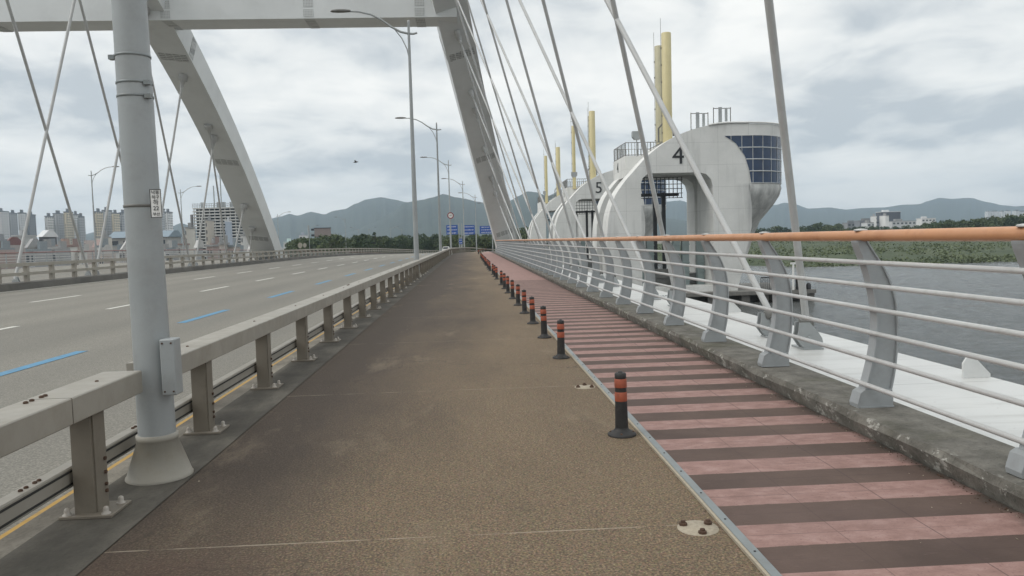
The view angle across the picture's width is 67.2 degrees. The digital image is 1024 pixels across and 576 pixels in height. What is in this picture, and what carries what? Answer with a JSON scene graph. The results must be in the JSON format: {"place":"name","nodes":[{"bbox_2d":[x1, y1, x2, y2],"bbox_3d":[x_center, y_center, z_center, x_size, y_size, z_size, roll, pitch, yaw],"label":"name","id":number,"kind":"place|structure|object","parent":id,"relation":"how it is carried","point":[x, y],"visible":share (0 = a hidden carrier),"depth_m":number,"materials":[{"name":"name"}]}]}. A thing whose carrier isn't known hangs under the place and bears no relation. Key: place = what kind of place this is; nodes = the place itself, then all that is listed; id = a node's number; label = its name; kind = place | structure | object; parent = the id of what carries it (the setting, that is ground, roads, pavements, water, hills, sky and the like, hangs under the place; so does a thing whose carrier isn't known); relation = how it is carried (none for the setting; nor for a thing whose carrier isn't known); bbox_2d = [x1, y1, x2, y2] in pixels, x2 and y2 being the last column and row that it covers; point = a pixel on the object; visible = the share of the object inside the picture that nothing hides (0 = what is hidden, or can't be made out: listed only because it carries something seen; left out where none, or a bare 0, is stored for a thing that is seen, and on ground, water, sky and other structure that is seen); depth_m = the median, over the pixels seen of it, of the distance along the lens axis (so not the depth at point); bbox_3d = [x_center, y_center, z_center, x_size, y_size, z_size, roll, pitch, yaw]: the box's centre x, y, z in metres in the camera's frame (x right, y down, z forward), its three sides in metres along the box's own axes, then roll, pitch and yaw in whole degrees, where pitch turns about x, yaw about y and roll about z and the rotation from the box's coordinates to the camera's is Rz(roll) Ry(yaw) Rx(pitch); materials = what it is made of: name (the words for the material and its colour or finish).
{"place":"outdoors","nodes":[
{"label":"outdoors","id":0,"kind":"place"},
{"bbox_2d":[1,257,285,282],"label":"opposite road","id":1,"kind":"structure","parent":0,"point":[46,276],"depth_m":63.81,"materials":[{"name":"asphalt"}]},
{"bbox_2d":[0,253,433,538],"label":"road","id":2,"kind":"structure","parent":0,"point":[53,337],"depth_m":15.92,"materials":[{"name":"asphalt"}]},
{"bbox_2d":[0,282,404,558],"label":"gutter","id":3,"kind":"object","parent":2,"relation":"on","point":[17,537],"visible":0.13,"depth_m":4.74,"materials":[{"name":"concrete"}]},
{"bbox_2d":[441,178,464,246],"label":"street lamp","id":4,"kind":"object","parent":2,"relation":"on","point":[462,184],"visible":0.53,"depth_m":120.19,"materials":[{"name":"metal"}]},
{"bbox_2d":[480,226,495,248],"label":"direction sign","id":5,"kind":"object","parent":2,"relation":"on","point":[485,229],"visible":0.6,"depth_m":199.38,"materials":[{"name":"metal"}]},
{"bbox_2d":[13,256,450,575],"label":"deck slab","id":6,"kind":"structure","parent":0,"point":[207,463],"depth_m":5.46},
{"bbox_2d":[88,166,118,258],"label":"street lamp","id":7,"kind":"object","parent":6,"relation":"on","point":[91,175],"visible":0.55,"depth_m":91.94,"materials":[{"name":"metal"}]},
{"bbox_2d":[0,249,372,268],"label":"railing","id":8,"kind":"object","parent":6,"relation":"on","point":[92,255],"visible":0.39,"depth_m":92.02,"materials":[{"name":"metal"}]},
{"bbox_2d":[180,186,200,259],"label":"street lamp","id":9,"kind":"object","parent":6,"relation":"on","point":[181,216],"visible":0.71,"depth_m":121.22,"materials":[{"name":"metal"}]},
{"bbox_2d":[0,253,412,291],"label":"opposite kerb","id":10,"kind":"structure","parent":6,"relation":"on","point":[14,286],"depth_m":40.31,"materials":[{"name":"concrete"}]},
{"bbox_2d":[0,248,438,283],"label":"guardrail","id":11,"kind":"object","parent":10,"relation":"on","point":[26,273],"visible":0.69,"depth_m":48.77,"materials":[{"name":"metal"}]},
{"bbox_2d":[0,252,462,575],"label":"verge","id":12,"kind":"structure","parent":6,"relation":"on","point":[66,548],"depth_m":4.78,"materials":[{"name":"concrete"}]},
{"bbox_2d":[108,0,193,485],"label":"street lamp","id":13,"kind":"object","parent":12,"relation":"on","point":[159,456],"visible":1,"depth_m":4.91,"materials":[{"name":"metal"}]},
{"bbox_2d":[0,247,495,530],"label":"guardrail","id":14,"kind":"object","parent":12,"relation":"on","point":[79,407],"visible":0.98,"depth_m":4.89,"materials":[{"name":"metal"}]},
{"bbox_2d":[330,9,421,275],"bbox_3d":[-5.799,-6.237,33.511,3.681,11.565,0.415,-2,4,-3],"label":"street lamp","id":15,"kind":"object","parent":12,"relation":"on","point":[415,217],"visible":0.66,"depth_m":33.51,"materials":[{"name":"metal"}]},
{"bbox_2d":[395,117,441,250],"bbox_3d":[-7.410,-7.999,62.312,3.681,11.565,0.415,-2,4,-3],"label":"street lamp","id":16,"kind":"object","parent":12,"relation":"on","point":[439,221],"visible":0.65,"depth_m":62.30,"materials":[{"name":"metal"}]},
{"bbox_2d":[420,157,452,253],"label":"street lamp","id":17,"kind":"object","parent":12,"relation":"on","point":[449,199],"visible":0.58,"depth_m":91.18,"materials":[{"name":"metal"}]},
{"bbox_2d":[0,0,1023,446],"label":"arch bridge","id":18,"kind":"structure","parent":6,"relation":"on","point":[176,48],"depth_m":51.51,"materials":[{"name":"paint"}]},
{"bbox_2d":[482,251,781,575],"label":"edging strip","id":19,"kind":"object","parent":6,"relation":"on","point":[754,555],"visible":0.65,"depth_m":4.51,"materials":[{"name":"metal"}]},
{"bbox_2d":[482,251,1023,575],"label":"walkway","id":20,"kind":"structure","parent":6,"relation":"on","point":[818,496],"depth_m":4.81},
{"bbox_2d":[264,286,1021,566],"bbox_3d":[-0.300,0.527,15.567,4.609,0.011,26.005,-2,4,-3],"label":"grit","id":21,"kind":"object","parent":20,"relation":"on","point":[812,413],"visible":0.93,"depth_m":5.43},
{"bbox_2d":[495,252,1023,513],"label":"kerb","id":22,"kind":"structure","parent":6,"relation":"on","point":[976,461],"depth_m":5.68,"materials":[{"name":"concrete"}]},
{"bbox_2d":[495,224,1023,478],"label":"railing","id":23,"kind":"object","parent":22,"relation":"on","point":[875,383],"visible":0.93,"depth_m":6.70,"materials":[{"name":"metal"}]},
{"bbox_2d":[86,197,405,247],"bbox_3d":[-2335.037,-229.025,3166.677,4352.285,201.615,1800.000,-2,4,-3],"label":"hill range","id":24,"kind":"structure","parent":0,"point":[361,214],"depth_m":2909.41,"materials":[{"name":"plant"}]},
{"bbox_2d":[77,251,763,575],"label":"path","id":25,"kind":"structure","parent":0,"point":[455,404],"depth_m":4.89,"materials":[{"name":"asphalt"}]},
{"bbox_2d":[509,280,515,298],"bbox_3d":[0.010,0.031,19.517,0.216,0.487,0.216,1,5,36],"label":"bollard","id":26,"kind":"object","parent":25,"relation":"on","point":[512,289],"visible":0.94,"depth_m":19.48,"materials":[{"name":"plastic"}]},
{"bbox_2d":[513,284,521,305],"bbox_3d":[0.137,0.153,17.527,0.216,0.487,0.216,-3,4,-32],"label":"bollard","id":27,"kind":"object","parent":25,"relation":"on","point":[518,303],"visible":0.99,"depth_m":17.49,"materials":[{"name":"plastic"}]},
{"bbox_2d":[519,289,529,313],"bbox_3d":[0.248,0.271,15.596,0.216,0.487,0.216,-5,4,-43],"label":"bollard","id":28,"kind":"object","parent":25,"relation":"on","point":[524,306],"visible":1,"depth_m":15.56,"materials":[{"name":"plastic"}]},
{"bbox_2d":[527,296,538,323],"bbox_3d":[0.360,0.389,13.660,0.216,0.487,0.216,-2,4,15],"label":"bollard","id":29,"kind":"object","parent":25,"relation":"on","point":[532,311],"visible":1,"depth_m":13.62,"materials":[{"name":"plastic"}]},
{"bbox_2d":[537,306,550,337],"bbox_3d":[0.481,0.510,11.682,0.216,0.487,0.216,-3,3,-2],"label":"bollard","id":30,"kind":"object","parent":25,"relation":"on","point":[544,333],"visible":1,"depth_m":11.64,"materials":[{"name":"plastic"}]},
{"bbox_2d":[553,319,569,358],"bbox_3d":[0.611,0.634,9.645,0.216,0.487,0.216,-3,4,-26],"label":"bollard","id":31,"kind":"object","parent":25,"relation":"on","point":[561,354],"visible":1,"depth_m":9.61,"materials":[{"name":"plastic"}]},
{"bbox_2d":[575,383,594,388],"bbox_3d":[0.733,0.981,7.747,0.210,0.030,0.208,-2,4,-3],"label":"bollard footing","id":32,"kind":"object","parent":25,"relation":"on","point":[584,386],"visible":1,"depth_m":7.70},
{"bbox_2d":[608,371,635,438],"bbox_3d":[0.824,0.868,5.818,0.216,0.487,0.216,-5,5,-40],"label":"bollard","id":33,"kind":"object","parent":25,"relation":"on","point":[621,430],"visible":1,"depth_m":5.78,"materials":[{"name":"plastic"}]},
{"bbox_2d":[677,519,718,535],"bbox_3d":[0.951,1.214,3.941,0.210,0.030,0.208,-2,4,-3],"label":"bollard footing","id":34,"kind":"object","parent":25,"relation":"on","point":[707,527],"visible":1,"depth_m":3.94,"materials":[{"name":"concrete"}]},
{"bbox_2d":[282,241,680,256],"bbox_3d":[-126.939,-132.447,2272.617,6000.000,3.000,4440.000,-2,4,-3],"label":"city ground","id":35,"kind":"structure","parent":0,"point":[659,242],"depth_m":577.89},
{"bbox_2d":[0,208,9,238],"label":"apartment tower","id":36,"kind":"structure","parent":35,"relation":"on","point":[4,224],"depth_m":872.40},
{"bbox_2d":[0,241,15,268],"bbox_3d":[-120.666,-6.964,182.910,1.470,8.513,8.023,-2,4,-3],"label":"building","id":37,"kind":"structure","parent":35,"relation":"on","point":[5,247],"depth_m":183.31,"materials":[{"name":"concrete"}]},
{"bbox_2d":[9,210,18,236],"bbox_3d":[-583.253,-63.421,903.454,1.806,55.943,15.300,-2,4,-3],"label":"apartment tower","id":38,"kind":"structure","parent":35,"relation":"on","point":[13,221],"depth_m":901.22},
{"bbox_2d":[7,237,25,267],"bbox_3d":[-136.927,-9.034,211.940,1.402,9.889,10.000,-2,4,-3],"label":"building","id":39,"kind":"structure","parent":35,"relation":"on","point":[15,242],"depth_m":212.48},
{"bbox_2d":[18,210,26,229],"bbox_3d":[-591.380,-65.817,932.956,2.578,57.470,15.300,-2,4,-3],"label":"apartment tower","id":40,"kind":"structure","parent":35,"relation":"on","point":[21,219],"depth_m":928.21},
{"bbox_2d":[11,230,36,244],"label":"building","id":41,"kind":"structure","parent":35,"relation":"on","point":[27,239],"depth_m":263.58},
{"bbox_2d":[26,212,36,238],"bbox_3d":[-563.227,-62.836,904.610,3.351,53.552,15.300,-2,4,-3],"label":"apartment tower","id":42,"kind":"structure","parent":35,"relation":"on","point":[31,230],"depth_m":903.40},
{"bbox_2d":[24,239,38,248],"bbox_3d":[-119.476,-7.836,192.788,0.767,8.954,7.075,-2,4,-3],"label":"building","id":43,"kind":"structure","parent":35,"relation":"on","point":[31,244],"depth_m":191.43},
{"bbox_2d":[25,241,51,267],"bbox_3d":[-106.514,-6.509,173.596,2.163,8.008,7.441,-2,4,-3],"label":"building","id":44,"kind":"structure","parent":35,"relation":"on","point":[42,246],"depth_m":172.77,"materials":[{"name":"concrete"}]},
{"bbox_2d":[37,230,57,244],"bbox_3d":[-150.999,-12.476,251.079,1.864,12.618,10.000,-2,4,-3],"label":"building","id":45,"kind":"structure","parent":35,"relation":"on","point":[46,234],"depth_m":249.74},
{"bbox_2d":[44,213,54,231],"bbox_3d":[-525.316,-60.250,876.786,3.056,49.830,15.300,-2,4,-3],"label":"apartment tower","id":46,"kind":"structure","parent":35,"relation":"on","point":[49,221],"depth_m":873.73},
{"bbox_2d":[52,210,64,244],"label":"apartment tower","id":47,"kind":"structure","parent":35,"relation":"on","point":[59,224],"depth_m":891.39,"materials":[{"name":"concrete"}]},
{"bbox_2d":[48,241,70,265],"bbox_3d":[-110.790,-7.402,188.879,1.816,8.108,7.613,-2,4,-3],"label":"building","id":48,"kind":"structure","parent":35,"relation":"on","point":[62,245],"depth_m":188.42,"materials":[{"name":"concrete"}]},
{"bbox_2d":[63,209,74,243],"bbox_3d":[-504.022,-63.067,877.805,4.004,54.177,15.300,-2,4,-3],"label":"apartment tower","id":49,"kind":"structure","parent":35,"relation":"on","point":[69,230],"depth_m":873.01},
{"bbox_2d":[67,239,78,264],"bbox_3d":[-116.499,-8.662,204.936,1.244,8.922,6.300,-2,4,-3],"label":"building","id":50,"kind":"structure","parent":35,"relation":"on","point":[74,246],"depth_m":204.84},
{"bbox_2d":[73,211,78,238],"bbox_3d":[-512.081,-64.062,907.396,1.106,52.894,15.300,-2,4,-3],"label":"apartment tower","id":51,"kind":"structure","parent":35,"relation":"on","point":[75,215],"depth_m":905.23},
{"bbox_2d":[77,213,85,249],"bbox_3d":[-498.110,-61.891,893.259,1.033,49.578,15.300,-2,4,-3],"label":"apartment tower","id":52,"kind":"structure","parent":35,"relation":"on","point":[81,227],"depth_m":892.00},
{"bbox_2d":[76,244,88,264],"bbox_3d":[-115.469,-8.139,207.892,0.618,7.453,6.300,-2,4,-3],"label":"building","id":53,"kind":"structure","parent":35,"relation":"on","point":[86,247],"depth_m":208.38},
{"bbox_2d":[84,240,94,263],"bbox_3d":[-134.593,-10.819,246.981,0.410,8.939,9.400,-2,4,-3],"label":"building","id":54,"kind":"structure","parent":35,"relation":"on","point":[90,242],"depth_m":245.65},
{"bbox_2d":[94,208,103,235],"bbox_3d":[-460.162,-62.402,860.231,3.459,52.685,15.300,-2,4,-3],"label":"apartment tower","id":55,"kind":"structure","parent":35,"relation":"on","point":[98,213],"depth_m":855.69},
{"bbox_2d":[96,231,112,249],"bbox_3d":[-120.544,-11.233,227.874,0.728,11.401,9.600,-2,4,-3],"label":"building","id":56,"kind":"structure","parent":35,"relation":"on","point":[108,237],"depth_m":229.57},
{"bbox_2d":[101,207,111,235],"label":"apartment tower","id":57,"kind":"structure","parent":35,"relation":"on","point":[108,228],"depth_m":876.45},
{"bbox_2d":[99,245,115,263],"bbox_3d":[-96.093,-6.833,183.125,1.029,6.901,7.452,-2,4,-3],"label":"building","id":58,"kind":"structure","parent":35,"relation":"on","point":[107,253],"depth_m":182.66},
{"bbox_2d":[111,210,120,232],"bbox_3d":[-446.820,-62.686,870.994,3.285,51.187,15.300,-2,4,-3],"label":"apartment tower","id":59,"kind":"structure","parent":35,"relation":"on","point":[115,215],"depth_m":867.24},
{"bbox_2d":[119,210,124,231],"bbox_3d":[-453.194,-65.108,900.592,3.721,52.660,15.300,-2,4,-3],"label":"apartment tower","id":60,"kind":"structure","parent":35,"relation":"on","point":[122,223],"depth_m":893.68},
{"bbox_2d":[119,241,126,262],"bbox_3d":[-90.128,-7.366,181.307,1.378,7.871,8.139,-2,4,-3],"label":"building","id":61,"kind":"structure","parent":35,"relation":"on","point":[123,247],"depth_m":177.90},
{"bbox_2d":[109,230,181,259],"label":"building","id":62,"kind":"structure","parent":35,"relation":"on","point":[118,237],"depth_m":254.72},
{"bbox_2d":[164,209,172,229],"bbox_3d":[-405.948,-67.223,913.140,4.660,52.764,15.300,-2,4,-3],"label":"apartment tower","id":63,"kind":"structure","parent":35,"relation":"on","point":[168,215],"depth_m":906.74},
{"bbox_2d":[166,240,177,260],"bbox_3d":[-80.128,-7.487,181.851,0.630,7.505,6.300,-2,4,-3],"label":"building","id":64,"kind":"structure","parent":35,"relation":"on","point":[174,244],"depth_m":181.88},
{"bbox_2d":[178,242,189,259],"bbox_3d":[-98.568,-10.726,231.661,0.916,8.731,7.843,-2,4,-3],"label":"building","id":65,"kind":"structure","parent":35,"relation":"on","point":[180,245],"depth_m":229.92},
{"bbox_2d":[184,223,195,259],"bbox_3d":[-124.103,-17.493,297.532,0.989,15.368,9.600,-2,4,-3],"label":"building","id":66,"kind":"structure","parent":35,"relation":"on","point":[190,234],"depth_m":297.06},
{"bbox_2d":[194,240,204,259],"bbox_3d":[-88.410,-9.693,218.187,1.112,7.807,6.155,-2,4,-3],"label":"building","id":67,"kind":"structure","parent":35,"relation":"on","point":[201,245],"depth_m":217.73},
{"bbox_2d":[204,216,214,244],"bbox_3d":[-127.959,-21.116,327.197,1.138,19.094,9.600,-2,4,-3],"label":"building","id":68,"kind":"structure","parent":35,"relation":"on","point":[210,231],"depth_m":325.31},
{"bbox_2d":[205,238,219,258],"bbox_3d":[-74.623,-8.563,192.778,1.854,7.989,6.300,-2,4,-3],"label":"building","id":69,"kind":"structure","parent":35,"relation":"on","point":[212,246],"depth_m":191.29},
{"bbox_2d":[190,175,242,258],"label":"tower under construction","id":70,"kind":"structure","parent":35,"relation":"on","point":[213,212],"depth_m":352.52,"materials":[{"name":"concrete"}]},
{"bbox_2d":[218,235,229,257],"bbox_3d":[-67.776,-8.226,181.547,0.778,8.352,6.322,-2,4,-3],"label":"building","id":71,"kind":"structure","parent":35,"relation":"on","point":[221,245],"depth_m":181.46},
{"bbox_2d":[224,217,232,244],"bbox_3d":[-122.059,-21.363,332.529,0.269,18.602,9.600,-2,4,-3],"label":"building","id":72,"kind":"structure","parent":35,"relation":"on","point":[228,227],"depth_m":332.66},
{"bbox_2d":[228,238,241,257],"bbox_3d":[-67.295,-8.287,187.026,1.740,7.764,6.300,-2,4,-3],"label":"building","id":73,"kind":"structure","parent":35,"relation":"on","point":[231,247],"depth_m":186.56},
{"bbox_2d":[240,231,248,256],"bbox_3d":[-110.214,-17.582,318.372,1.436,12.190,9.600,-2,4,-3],"label":"building","id":74,"kind":"structure","parent":35,"relation":"on","point":[244,241],"depth_m":316.55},
{"bbox_2d":[287,238,310,256],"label":"tree","id":75,"kind":"object","parent":35,"relation":"on","point":[295,243],"visible":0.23,"depth_m":263.14,"materials":[{"name":"green plant"}]},
{"bbox_2d":[294,237,315,255],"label":"tree","id":76,"kind":"object","parent":35,"relation":"on","point":[305,240],"visible":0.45,"depth_m":258.60,"materials":[{"name":"green plant"}]},
{"bbox_2d":[307,225,330,237],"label":"message board","id":77,"kind":"object","parent":35,"relation":"on","point":[322,231],"visible":0.74,"depth_m":295.60,"materials":[{"name":"metal"}]},
{"bbox_2d":[313,233,348,254],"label":"tree","id":78,"kind":"object","parent":35,"relation":"on","point":[336,240],"visible":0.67,"depth_m":239.65,"materials":[{"name":"green plant"}]},
{"bbox_2d":[349,236,374,252],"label":"tree","id":79,"kind":"object","parent":35,"relation":"on","point":[359,242],"visible":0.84,"depth_m":248.78,"materials":[{"name":"green plant"}]},
{"bbox_2d":[351,236,382,252],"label":"tree","id":80,"kind":"object","parent":35,"relation":"on","point":[367,239],"visible":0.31,"depth_m":254.98,"materials":[{"name":"green plant"}]},
{"bbox_2d":[390,237,407,252],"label":"tree","id":81,"kind":"object","parent":35,"relation":"on","point":[402,243],"visible":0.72,"depth_m":260.07,"materials":[{"name":"green plant"}]},
{"bbox_2d":[391,234,410,252],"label":"tree","id":82,"kind":"object","parent":35,"relation":"on","point":[402,236],"visible":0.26,"depth_m":265.35,"materials":[{"name":"green plant"}]},
{"bbox_2d":[419,239,432,252],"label":"tree","id":83,"kind":"object","parent":35,"relation":"on","point":[427,244],"visible":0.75,"depth_m":269.48,"materials":[{"name":"green plant"}]},
{"bbox_2d":[423,234,438,251],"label":"tree","id":84,"kind":"object","parent":35,"relation":"on","point":[435,237],"visible":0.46,"depth_m":301.04,"materials":[{"name":"green plant"}]},
{"bbox_2d":[442,235,466,248],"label":"tree","id":85,"kind":"object","parent":35,"relation":"on","point":[455,240],"visible":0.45,"depth_m":215.03,"materials":[{"name":"green plant"}]},
{"bbox_2d":[454,237,489,251],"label":"tree","id":86,"kind":"object","parent":35,"relation":"on","point":[473,238],"visible":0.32,"depth_m":213.98,"materials":[{"name":"green plant"}]},
{"bbox_2d":[468,235,491,251],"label":"tree","id":87,"kind":"object","parent":35,"relation":"on","point":[484,243],"visible":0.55,"depth_m":213.99,"materials":[{"name":"green plant"}]},
{"bbox_2d":[812,222,824,231],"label":"tree","id":88,"kind":"object","parent":35,"relation":"on","point":[818,226],"visible":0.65,"depth_m":437.57,"materials":[{"name":"green plant"}]},
{"bbox_2d":[842,220,853,228],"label":"factory","id":89,"kind":"structure","parent":35,"relation":"on","point":[849,224],"depth_m":655.22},
{"bbox_2d":[854,218,878,227],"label":"factory","id":90,"kind":"structure","parent":35,"relation":"on","point":[858,223],"depth_m":636.81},
{"bbox_2d":[879,213,888,229],"bbox_3d":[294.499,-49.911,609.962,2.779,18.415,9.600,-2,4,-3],"label":"factory","id":91,"kind":"structure","parent":35,"relation":"on","point":[883,219],"depth_m":607.97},
{"bbox_2d":[875,210,900,220],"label":"factory","id":92,"kind":"structure","parent":35,"relation":"on","point":[894,215],"depth_m":697.76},
{"bbox_2d":[889,219,916,228],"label":"factory","id":93,"kind":"structure","parent":35,"relation":"on","point":[898,223],"depth_m":678.21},
{"bbox_2d":[916,216,935,226],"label":"factory","id":94,"kind":"structure","parent":35,"relation":"on","point":[921,220],"depth_m":720.53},
{"bbox_2d":[0,0,1023,239],"label":"sky","id":95,"kind":"structure","parent":0,"point":[888,103],"materials":[{"name":"white"}]},
{"bbox_2d":[341,191,686,238],"bbox_3d":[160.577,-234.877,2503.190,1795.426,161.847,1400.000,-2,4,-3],"label":"hill range","id":96,"kind":"structure","parent":0,"point":[401,216],"depth_m":2153.89,"materials":[{"name":"plant"}]},
{"bbox_2d":[657,241,1015,266],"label":"river bank","id":97,"kind":"structure","parent":0,"point":[891,253],"depth_m":200.93,"materials":[{"name":"green plant"}]},
{"bbox_2d":[657,241,1016,266],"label":"riverside scrub","id":98,"kind":"object","parent":97,"relation":"on","point":[936,245],"visible":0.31,"depth_m":185.73,"materials":[{"name":"green plant"}]},
{"bbox_2d":[933,222,951,227],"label":"tree","id":99,"kind":"object","parent":97,"relation":"on","point":[941,225],"visible":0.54,"depth_m":347.20,"materials":[{"name":"green plant"}]},
{"bbox_2d":[944,219,958,227],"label":"tree","id":100,"kind":"object","parent":97,"relation":"on","point":[951,223],"visible":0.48,"depth_m":348.58,"materials":[{"name":"green plant"}]},
{"bbox_2d":[953,219,979,227],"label":"tree","id":101,"kind":"object","parent":97,"relation":"on","point":[963,223],"visible":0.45,"depth_m":351.53,"materials":[{"name":"green plant"}]},
{"bbox_2d":[969,218,993,226],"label":"tree","id":102,"kind":"object","parent":97,"relation":"on","point":[978,221],"visible":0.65,"depth_m":345.45,"materials":[{"name":"green plant"}]},
{"bbox_2d":[1003,216,1022,226],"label":"tree","id":103,"kind":"object","parent":97,"relation":"on","point":[1015,218],"visible":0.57,"depth_m":351.55,"materials":[{"name":"green plant"}]},
{"bbox_2d":[666,198,1023,232],"bbox_3d":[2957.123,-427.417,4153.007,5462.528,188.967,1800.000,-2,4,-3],"label":"hill range","id":104,"kind":"structure","parent":0,"point":[944,209],"depth_m":3719.51,"materials":[{"name":"plant"}]},
{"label":"embankment","id":105,"kind":"structure","parent":0,"visible":0},
{"bbox_2d":[446,223,459,246],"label":"direction sign","id":106,"kind":"object","parent":105,"relation":"on","point":[454,229],"visible":0.9,"depth_m":198.92,"materials":[{"name":"metal"}]},
{"bbox_2d":[461,223,475,246],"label":"direction sign","id":107,"kind":"object","parent":105,"relation":"on","point":[470,229],"visible":0.91,"depth_m":199.17,"materials":[{"name":"metal"}]},
{"label":"river","id":108,"kind":"structure","parent":0,"visible":0},
{"bbox_2d":[528,143,598,258],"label":"gate pier","id":109,"kind":"structure","parent":108,"relation":"in","point":[553,204],"depth_m":182.65,"materials":[{"name":"paint"}]},
{"bbox_2d":[549,111,666,272],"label":"gate pier","id":110,"kind":"structure","parent":108,"relation":"in","point":[579,194],"depth_m":132.12,"materials":[{"name":"paint"}]},
{"bbox_2d":[641,180,666,204],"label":"window","id":111,"kind":"structure","parent":110,"relation":"in","point":[646,201],"depth_m":132.06,"materials":[{"name":"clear glass"}]},
{"bbox_2d":[592,18,815,303],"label":"gate pier","id":112,"kind":"structure","parent":108,"relation":"in","point":[738,163],"depth_m":82.19,"materials":[{"name":"paint"}]},
{"bbox_2d":[724,135,781,183],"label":"window","id":113,"kind":"structure","parent":112,"relation":"in","point":[762,153],"depth_m":82.08,"materials":[{"name":"blue glass"}]},
{"bbox_2d":[667,261,1023,384],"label":"river waves","id":114,"kind":"object","parent":108,"relation":"on","point":[1002,346],"visible":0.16,"depth_m":70.47,"materials":[{"name":"liquid"}]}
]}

